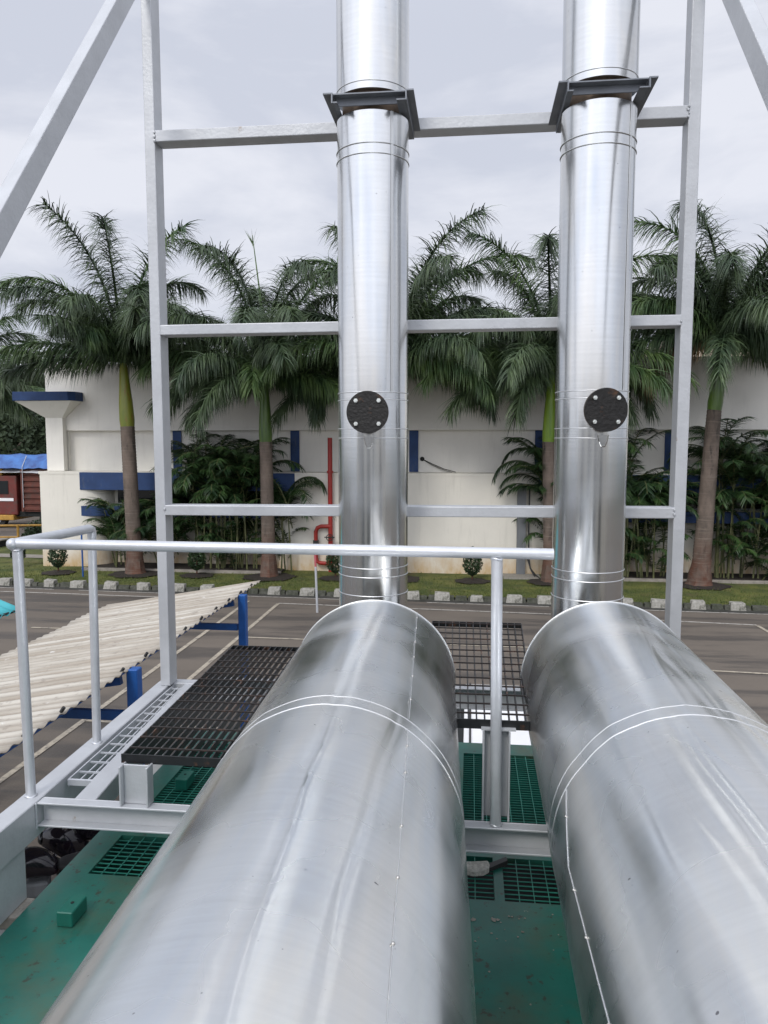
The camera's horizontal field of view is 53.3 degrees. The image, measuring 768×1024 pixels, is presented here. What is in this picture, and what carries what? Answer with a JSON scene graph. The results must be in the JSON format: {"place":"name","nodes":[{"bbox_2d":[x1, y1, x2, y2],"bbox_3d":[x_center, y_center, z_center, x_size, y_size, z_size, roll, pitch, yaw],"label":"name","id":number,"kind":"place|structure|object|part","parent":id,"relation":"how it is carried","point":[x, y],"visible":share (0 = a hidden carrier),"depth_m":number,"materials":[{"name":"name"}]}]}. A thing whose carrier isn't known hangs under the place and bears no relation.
{"place":"outdoors","nodes":[
{"label":"outdoors","id":0,"kind":"place"},
{"bbox_2d":[0,538,8,546],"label":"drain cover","id":1,"kind":"object","parent":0,"point":[3,542],"visible":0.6,"depth_m":35.33,"materials":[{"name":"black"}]},
{"bbox_2d":[0,546,42,562],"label":"side lawn","id":2,"kind":"structure","parent":0,"point":[4,550],"depth_m":33.14,"materials":[{"name":"green plant"}]},
{"bbox_2d":[0,553,42,557],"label":"side path","id":3,"kind":"structure","parent":0,"point":[27,555],"depth_m":32.29,"materials":[{"name":"grey concrete"}]},
{"bbox_2d":[0,580,260,764],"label":"shed roof","id":4,"kind":"structure","parent":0,"point":[60,664],"depth_m":8.54,"materials":[{"name":"white metal"}]},
{"bbox_2d":[0,517,767,881],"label":"road","id":5,"kind":"structure","parent":0,"point":[714,645],"depth_m":19.39,"materials":[{"name":"grey asphalt"}]},
{"bbox_2d":[0,600,14,617],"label":"turquoise roof","id":6,"kind":"structure","parent":5,"relation":"on","point":[6,609],"depth_m":10.77,"materials":[{"name":"blue metal"}]},
{"bbox_2d":[0,524,41,537],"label":"yellow fence","id":7,"kind":"object","parent":5,"relation":"on","point":[17,526],"visible":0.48,"depth_m":36.49,"materials":[{"name":"metal"}]},
{"bbox_2d":[0,453,46,524],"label":"cargo truck","id":8,"kind":"object","parent":5,"relation":"on","point":[20,498],"visible":0.27,"depth_m":43.62,"materials":[{"name":"red"}]},
{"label":"cab window","id":9,"kind":"part","parent":8,"relation":"part of","materials":[{"name":"black glass"}]},
{"bbox_2d":[0,407,46,454],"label":"broad tree","id":10,"kind":"object","parent":5,"relation":"on","point":[24,444],"visible":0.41,"depth_m":52.01,"materials":[{"name":"green plant"}]},
{"bbox_2d":[25,578,33,585],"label":"kerb stone","id":11,"kind":"object","parent":5,"relation":"on","point":[28,581],"visible":0.51,"depth_m":26.33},
{"bbox_2d":[21,519,41,536],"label":"roadside bush","id":12,"kind":"object","parent":5,"relation":"on","point":[32,530],"visible":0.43,"depth_m":37.04,"materials":[{"name":"green plant"}]},
{"bbox_2d":[25,372,45,445],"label":"broad tree","id":13,"kind":"object","parent":5,"relation":"on","point":[44,423],"depth_m":54.45,"materials":[{"name":"green plant"}]},
{"bbox_2d":[44,579,57,586],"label":"kerb stone","id":14,"kind":"object","parent":5,"relation":"on","point":[49,582],"visible":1,"depth_m":26.18,"materials":[{"name":"white stone"}]},
{"bbox_2d":[25,846,79,898],"bbox_3d":[-3.406,3.686,7.523,2.035,1.267,0.754,-1,6,-13],"label":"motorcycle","id":15,"kind":"object","parent":5,"relation":"on","point":[42,865],"visible":0.21,"depth_m":7.43,"materials":[{"name":"black"}]},
{"bbox_2d":[37,827,99,875],"bbox_3d":[-2.966,3.616,8.267,2.035,1.267,0.754,-2,6,-18],"label":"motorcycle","id":16,"kind":"object","parent":5,"relation":"on","point":[61,842],"visible":0.19,"depth_m":7.97,"materials":[{"name":"black metal"}]},
{"bbox_2d":[70,580,86,587],"bbox_3d":[-10.445,2.468,26.125,0.506,0.254,0.265,1,5,6],"label":"kerb stone","id":17,"kind":"object","parent":5,"relation":"on","point":[77,583],"visible":1,"depth_m":26.02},
{"bbox_2d":[103,581,118,588],"bbox_3d":[-9.243,2.479,25.915,0.470,0.270,0.282,1,5,6],"label":"kerb stone","id":18,"kind":"object","parent":5,"relation":"on","point":[110,584],"visible":1,"depth_m":25.80,"materials":[{"name":"white stone"}]},
{"bbox_2d":[137,582,150,589],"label":"kerb stone","id":19,"kind":"object","parent":5,"relation":"on","point":[143,585],"visible":1,"depth_m":25.62,"materials":[{"name":"white stone"}]},
{"bbox_2d":[175,583,185,591],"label":"kerb stone","id":20,"kind":"object","parent":5,"relation":"on","point":[180,587],"visible":0.56,"depth_m":25.40,"materials":[{"name":"white stone"}]},
{"bbox_2d":[200,584,214,589],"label":"kerb stone","id":21,"kind":"object","parent":5,"relation":"on","point":[205,586],"visible":0.52,"depth_m":25.25,"materials":[{"name":"white stone"}]},
{"bbox_2d":[267,586,280,594],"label":"kerb stone","id":22,"kind":"object","parent":5,"relation":"on","point":[274,590],"visible":1,"depth_m":24.87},
{"bbox_2d":[0,677,550,935],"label":"steel platform","id":23,"kind":"structure","parent":5,"relation":"on","point":[57,801],"depth_m":2.70,"materials":[{"name":"grey paint"}]},
{"bbox_2d":[67,684,181,785],"bbox_3d":[-1.111,0.982,3.480,0.100,0.030,1.149,0,5,5],"label":"ladder tray","id":24,"kind":"object","parent":23,"relation":"attached to","point":[74,780],"visible":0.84,"depth_m":3.29,"materials":[{"name":"silver metal"}]},
{"bbox_2d":[121,645,298,766],"bbox_3d":[-0.628,0.812,3.422,0.564,0.033,1.462,1,5,6],"label":"bar grating","id":25,"kind":"object","parent":23,"relation":"on","point":[151,740],"visible":0.62,"depth_m":3.17,"materials":[{"name":"grey metal"}]},
{"bbox_2d":[39,600,476,1023],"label":"exhaust duct","id":26,"kind":"object","parent":23,"relation":"on","point":[308,864],"visible":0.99,"depth_m":1.25,"materials":[{"name":"silver metal"}]},
{"bbox_2d":[6,524,553,827],"bbox_3d":[-0.355,0.547,2.857,1.874,0.944,0.561,1,5,6],"label":"guard rail","id":27,"kind":"object","parent":23,"relation":"on","point":[56,540],"visible":1,"depth_m":2.59,"materials":[{"name":"silver metal"}]},
{"bbox_2d":[0,0,767,685],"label":"stack frame","id":28,"kind":"object","parent":23,"relation":"on","point":[22,180],"visible":0.89,"depth_m":3.63,"materials":[{"name":"grey paint"}]},
{"bbox_2d":[336,0,408,606],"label":"chimney stack","id":29,"kind":"object","parent":28,"relation":"attached to","point":[372,55],"visible":0.84,"depth_m":3.34,"materials":[{"name":"metal"}]},
{"bbox_2d":[551,0,640,618],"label":"chimney stack","id":30,"kind":"object","parent":28,"relation":"attached to","point":[601,41],"visible":0.84,"depth_m":3.24,"materials":[{"name":"metal"}]},
{"bbox_2d":[432,621,530,730],"bbox_3d":[0.401,0.651,3.278,0.463,0.033,1.407,1,5,6],"label":"bar grating","id":31,"kind":"object","parent":23,"relation":"on","point":[524,725],"visible":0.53,"depth_m":3.11,"materials":[{"name":"grey metal"}]},
{"bbox_2d":[520,601,767,1023],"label":"exhaust duct","id":32,"kind":"object","parent":23,"relation":"on","point":[648,733],"visible":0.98,"depth_m":1.46,"materials":[{"name":"silver metal"}]},
{"bbox_2d":[0,731,582,1023],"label":"generator canopy","id":33,"kind":"object","parent":5,"relation":"on","point":[51,933],"visible":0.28,"depth_m":2.56,"materials":[{"name":"green metal"}]},
{"bbox_2d":[489,857,507,871],"bbox_3d":[0.427,1.326,2.882,0.100,0.018,0.027,-3,6,-32],"label":"rubber strip","id":34,"kind":"object","parent":33,"relation":"on","point":[499,863],"visible":0.93,"depth_m":2.88,"materials":[{"name":"black rubber"}]},
{"bbox_2d":[471,914,558,1004],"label":"plaster crumbs","id":35,"kind":"object","parent":33,"relation":"on","point":[492,919],"visible":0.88,"depth_m":2.56,"materials":[{"name":"concrete"}]},
{"bbox_2d":[299,588,314,595],"bbox_3d":[-2.476,2.592,24.791,0.494,0.256,0.273,1,5,6],"label":"kerb stone","id":36,"kind":"object","parent":5,"relation":"on","point":[307,591],"visible":0.82,"depth_m":24.67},
{"bbox_2d":[314,555,318,612],"bbox_3d":[-1.974,2.010,22.245,0.124,1.852,0.070,1,5,6],"label":"conduit pole","id":37,"kind":"object","parent":5,"relation":"on","point":[316,585],"visible":0.83,"depth_m":22.23,"materials":[{"name":"grey metal"}]},
{"bbox_2d":[334,588,338,596],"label":"kerb stone","id":38,"kind":"object","parent":5,"relation":"on","point":[336,592],"visible":0.45,"depth_m":24.50,"materials":[{"name":"white stone"}]},
{"bbox_2d":[0,601,767,782],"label":"parking marking","id":39,"kind":"object","parent":5,"relation":"on","point":[50,744],"visible":0.42,"depth_m":16.58,"materials":[{"name":"paint"}]},
{"bbox_2d":[0,585,767,613],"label":"gutter","id":40,"kind":"object","parent":5,"relation":"on","point":[454,601],"visible":0.61,"depth_m":23.97,"materials":[{"name":"grey concrete"}]},
{"bbox_2d":[0,587,767,624],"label":"road marking","id":41,"kind":"object","parent":5,"relation":"on","point":[410,608],"visible":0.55,"depth_m":23.36,"materials":[{"name":"paint"}]},
{"bbox_2d":[0,577,767,610],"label":"kerb","id":42,"kind":"structure","parent":5,"relation":"on","point":[488,599],"depth_m":24.66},
{"bbox_2d":[12,356,767,579],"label":"factory building","id":43,"kind":"structure","parent":5,"relation":"on","point":[460,463],"depth_m":28.72,"materials":[{"name":"white paint"}]},
{"bbox_2d":[313,438,334,571],"bbox_3d":[-2.228,-0.253,28.332,0.810,4.980,0.314,1,5,6],"label":"fire pipe","id":44,"kind":"object","parent":43,"relation":"attached to","point":[329,526],"visible":0.81,"depth_m":28.31,"materials":[{"name":"red metal"}]},
{"bbox_2d":[118,503,767,510],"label":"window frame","id":45,"kind":"structure","parent":43,"relation":"in","point":[118,503],"depth_m":27.74,"materials":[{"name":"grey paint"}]},
{"bbox_2d":[527,488,540,578],"bbox_3d":[5.381,0.718,27.119,0.242,3.289,1.001,-3,6,-25],"label":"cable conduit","id":46,"kind":"object","parent":43,"relation":"attached to","point":[532,571],"visible":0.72,"depth_m":27.47,"materials":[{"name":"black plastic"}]},
{"bbox_2d":[408,591,419,599],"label":"kerb stone","id":47,"kind":"object","parent":5,"relation":"on","point":[413,595],"visible":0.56,"depth_m":24.10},
{"bbox_2d":[434,591,449,600],"bbox_3d":[1.835,2.653,24.068,0.498,0.270,0.280,1,5,6],"label":"kerb stone","id":48,"kind":"object","parent":5,"relation":"on","point":[441,596],"visible":1,"depth_m":23.96,"materials":[{"name":"white stone"}]},
{"bbox_2d":[470,595,483,601],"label":"kerb stone","id":49,"kind":"object","parent":5,"relation":"on","point":[476,598],"visible":1,"depth_m":23.79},
{"bbox_2d":[456,683,530,744],"bbox_3d":[1.268,3.375,9.572,1.050,1.495,3.200,1,5,6],"label":"white cabinet","id":50,"kind":"object","parent":5,"relation":"on","point":[471,735],"visible":0.06,"depth_m":9.28,"materials":[{"name":"metal"}]},
{"bbox_2d":[506,594,522,602],"bbox_3d":[4.035,2.689,23.711,0.510,0.263,0.259,1,5,6],"label":"kerb stone","id":51,"kind":"object","parent":5,"relation":"on","point":[514,598],"visible":1,"depth_m":23.60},
{"bbox_2d":[537,595,550,603],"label":"kerb stone","id":52,"kind":"object","parent":5,"relation":"on","point":[543,599],"visible":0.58,"depth_m":23.44,"materials":[{"name":"white stone"}]},
{"bbox_2d":[623,598,633,605],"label":"kerb stone","id":53,"kind":"object","parent":5,"relation":"on","point":[630,601],"visible":0.31,"depth_m":23.04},
{"bbox_2d":[650,598,664,607],"bbox_3d":[8.284,2.753,22.995,0.520,0.269,0.274,1,5,6],"label":"kerb stone","id":54,"kind":"object","parent":5,"relation":"on","point":[657,603],"visible":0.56,"depth_m":22.90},
{"bbox_2d":[690,599,705,609],"bbox_3d":[9.356,2.770,22.814,0.441,0.270,0.277,1,5,6],"label":"kerb stone","id":55,"kind":"object","parent":5,"relation":"on","point":[699,604],"visible":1,"depth_m":22.71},
{"bbox_2d":[729,601,745,610],"bbox_3d":[10.462,2.793,22.636,0.436,0.256,0.267,1,5,6],"label":"kerb stone","id":56,"kind":"object","parent":5,"relation":"on","point":[737,606],"visible":1,"depth_m":22.52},
{"bbox_2d":[0,559,767,606],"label":"lawn","id":57,"kind":"structure","parent":0,"point":[446,579],"depth_m":26.30,"materials":[{"name":"green plant"}]},
{"bbox_2d":[10,549,25,558],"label":"topiary shrub","id":58,"kind":"object","parent":57,"relation":"on","point":[24,553],"visible":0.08,"depth_m":29.61,"materials":[{"name":"green plant"}]},
{"bbox_2d":[0,310,44,429],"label":"royal palm","id":59,"kind":"object","parent":57,"relation":"on","point":[19,410],"visible":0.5,"depth_m":30.75,"materials":[{"name":"green plant"}]},
{"bbox_2d":[47,550,67,570],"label":"topiary shrub","id":60,"kind":"object","parent":57,"relation":"on","point":[57,563],"visible":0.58,"depth_m":28.17,"materials":[{"name":"green plant"}]},
{"bbox_2d":[81,535,83,576],"bbox_3d":[-10.880,1.426,27.568,0.220,1.860,0.214,1,5,6],"label":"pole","id":61,"kind":"object","parent":57,"relation":"on","point":[82,559],"visible":0.34,"depth_m":27.58,"materials":[{"name":"blue metal"}]},
{"bbox_2d":[0,191,246,573],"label":"royal palm","id":62,"kind":"object","parent":57,"relation":"on","point":[88,333],"visible":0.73,"depth_m":26.25,"materials":[{"name":"green plant"}]},
{"bbox_2d":[187,552,205,573],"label":"topiary shrub","id":63,"kind":"object","parent":57,"relation":"on","point":[200,562],"visible":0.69,"depth_m":27.59,"materials":[{"name":"green plant"}]},
{"bbox_2d":[121,228,337,577],"bbox_3d":[-4.071,-3.648,26.650,9.364,12.244,9.391,1,5,6],"label":"royal palm","id":64,"kind":"object","parent":57,"relation":"on","point":[235,369],"visible":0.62,"depth_m":25.40,"materials":[{"name":"green plant"}]},
{"bbox_2d":[325,555,338,575],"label":"topiary shrub","id":65,"kind":"object","parent":57,"relation":"on","point":[329,560],"visible":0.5,"depth_m":27.00,"materials":[{"name":"green plant"}]},
{"bbox_2d":[41,570,731,589],"bbox_3d":[-0.515,2.325,27.113,24.610,0.065,1.942,1,5,6],"label":"soil bed","id":66,"kind":"object","parent":57,"relation":"on","point":[286,576],"visible":0.59,"depth_m":27.10,"materials":[{"name":"brown soil"}]},
{"bbox_2d":[248,202,547,437],"bbox_3d":[0.490,-3.529,26.406,10.280,12.046,9.675,-3,6,-31],"label":"royal palm","id":67,"kind":"object","parent":57,"relation":"on","point":[422,347],"visible":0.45,"depth_m":24.85,"materials":[{"name":"green plant"}]},
{"bbox_2d":[81,567,767,583],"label":"bed edging","id":68,"kind":"object","parent":57,"relation":"on","point":[625,579],"visible":0.47,"depth_m":28.21,"materials":[{"name":"grey concrete"}]},
{"bbox_2d":[97,562,767,580],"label":"planting bed","id":69,"kind":"object","parent":57,"relation":"on","point":[207,567],"visible":0.25,"depth_m":28.82,"materials":[{"name":"green plant"}]},
{"bbox_2d":[77,497,174,566],"bbox_3d":[-9.912,0.686,29.822,3.732,2.846,3.933,-1,5,-12],"label":"areca clump","id":70,"kind":"object","parent":69,"relation":"on","point":[111,528],"visible":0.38,"depth_m":29.03,"materials":[{"name":"green plant"}]},
{"bbox_2d":[106,482,214,562],"bbox_3d":[-8.453,0.312,29.291,3.735,3.692,3.926,1,5,6],"label":"areca clump","id":71,"kind":"object","parent":69,"relation":"on","point":[149,524],"visible":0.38,"depth_m":28.72,"materials":[{"name":"green plant"}]},
{"bbox_2d":[149,432,260,568],"bbox_3d":[-6.394,-0.411,28.806,4.801,5.215,4.230,1,5,6],"label":"areca clump","id":72,"kind":"object","parent":69,"relation":"on","point":[189,478],"visible":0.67,"depth_m":28.32,"materials":[{"name":"green plant"}]},
{"bbox_2d":[180,437,305,569],"bbox_3d":[-5.165,-0.295,28.675,4.582,5.019,4.035,1,5,6],"label":"areca clump","id":73,"kind":"object","parent":69,"relation":"on","point":[249,467],"visible":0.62,"depth_m":28.29,"materials":[{"name":"green plant"}]},
{"bbox_2d":[239,476,336,571],"bbox_3d":[-3.593,0.417,28.659,3.719,3.592,3.462,-1,5,-7],"label":"areca clump","id":74,"kind":"object","parent":69,"relation":"on","point":[281,496],"visible":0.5,"depth_m":28.23,"materials":[{"name":"green plant"}]},
{"bbox_2d":[492,436,553,543],"bbox_3d":[5.883,-0.238,27.503,3.750,5.109,3.894,-4,7,-35],"label":"areca clump","id":75,"kind":"object","parent":69,"relation":"on","point":[537,453],"visible":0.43,"depth_m":27.12,"materials":[{"name":"green plant"}]},
{"bbox_2d":[536,428,692,576],"bbox_3d":[7.966,-0.326,27.238,5.480,5.338,4.465,1,5,6],"label":"areca clump","id":76,"kind":"object","parent":69,"relation":"on","point":[635,485],"visible":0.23,"depth_m":26.48,"materials":[{"name":"green plant"}]},
{"bbox_2d":[626,468,726,577],"bbox_3d":[9.553,0.393,27.144,4.693,3.923,4.077,1,5,6],"label":"areca clump","id":77,"kind":"object","parent":69,"relation":"on","point":[661,499],"visible":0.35,"depth_m":26.65,"materials":[{"name":"green plant"}]},
{"bbox_2d":[661,416,767,578],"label":"areca clump","id":78,"kind":"object","parent":69,"relation":"on","point":[734,452],"visible":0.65,"depth_m":26.43,"materials":[{"name":"green plant"}]},
{"bbox_2d":[718,448,767,579],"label":"areca clump","id":79,"kind":"object","parent":69,"relation":"on","point":[756,492],"visible":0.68,"depth_m":26.51,"materials":[{"name":"green plant"}]},
{"bbox_2d":[462,546,482,578],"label":"topiary shrub","id":80,"kind":"object","parent":57,"relation":"on","point":[475,565],"visible":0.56,"depth_m":26.48,"materials":[{"name":"green plant"}]},
{"bbox_2d":[411,227,702,582],"bbox_3d":[5.627,-3.434,26.157,8.897,11.928,9.089,-3,6,-33],"label":"royal palm","id":81,"kind":"object","parent":57,"relation":"on","point":[523,367],"visible":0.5,"depth_m":24.75,"materials":[{"name":"green plant"}]},
{"bbox_2d":[630,197,767,585],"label":"royal palm","id":82,"kind":"object","parent":57,"relation":"on","point":[725,328],"visible":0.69,"depth_m":24.26,"materials":[{"name":"green plant"}]},
{"bbox_2d":[0,0,767,374],"label":"sky","id":83,"kind":"structure","parent":0,"point":[224,63],"materials":[{"name":"white"}]},
{"bbox_2d":[467,861,489,876],"bbox_3d":[0.336,1.327,2.845,0.120,0.022,0.071,0,5,-4],"label":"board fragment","id":84,"kind":"object","parent":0,"point":[477,868],"visible":0.66,"depth_m":2.83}
]}

